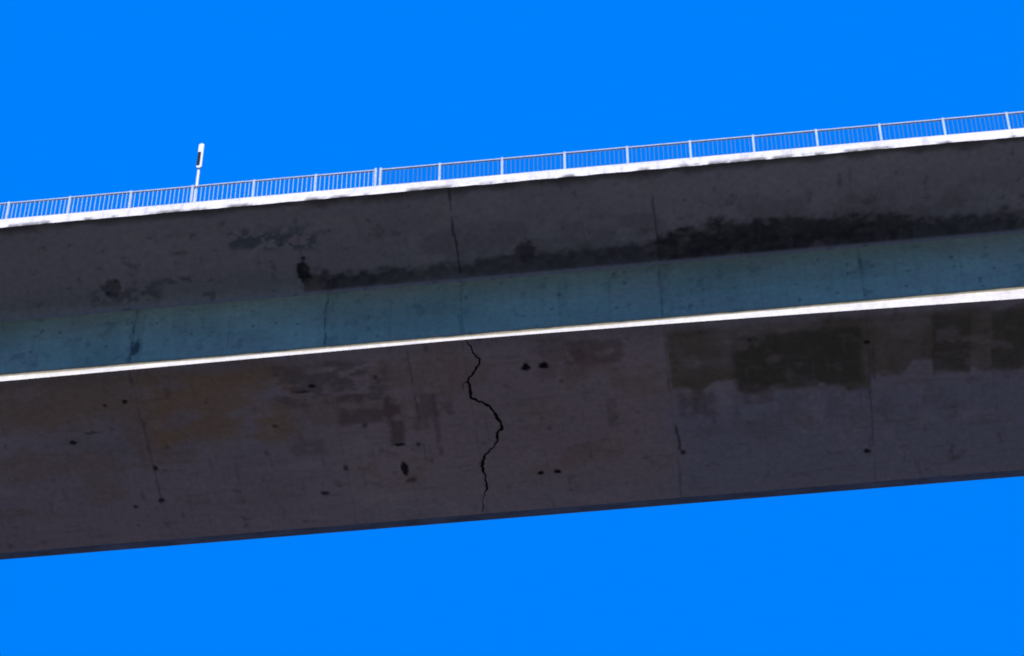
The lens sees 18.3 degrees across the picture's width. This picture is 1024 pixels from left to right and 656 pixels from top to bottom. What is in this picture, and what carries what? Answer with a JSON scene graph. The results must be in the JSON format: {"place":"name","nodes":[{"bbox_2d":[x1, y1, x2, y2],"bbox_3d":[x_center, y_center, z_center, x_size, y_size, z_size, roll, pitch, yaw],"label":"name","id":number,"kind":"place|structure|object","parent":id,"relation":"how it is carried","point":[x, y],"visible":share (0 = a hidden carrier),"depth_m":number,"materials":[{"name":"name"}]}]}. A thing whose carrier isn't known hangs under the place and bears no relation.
{"place":"outdoors","nodes":[
{"label":"outdoors","id":0,"kind":"place"},
{"bbox_2d":[0,0,1023,655],"label":"sky","id":1,"kind":"structure","parent":0,"point":[97,96],"materials":[{"name":"blue"}]},
{"bbox_3d":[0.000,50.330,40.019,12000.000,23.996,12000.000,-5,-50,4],"label":"ground","id":2,"kind":"structure","parent":0,"visible":0},
{"bbox_2d":[0,128,1023,559],"bbox_3d":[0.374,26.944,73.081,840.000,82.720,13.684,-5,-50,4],"label":"concrete bridge","id":3,"kind":"structure","parent":2,"relation":"on","point":[722,328],"depth_m":101.36,"materials":[{"name":"concrete"}]},
{"bbox_2d":[193,143,203,201],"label":"roadside delineator post","id":4,"kind":"object","parent":3,"relation":"on","point":[200,156],"visible":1,"depth_m":102.83,"materials":[{"name":"white paint"}]},
{"bbox_2d":[0,111,1023,218],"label":"bridge railing","id":5,"kind":"object","parent":3,"relation":"on","point":[501,159],"visible":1,"depth_m":101.11,"materials":[{"name":"metal"}]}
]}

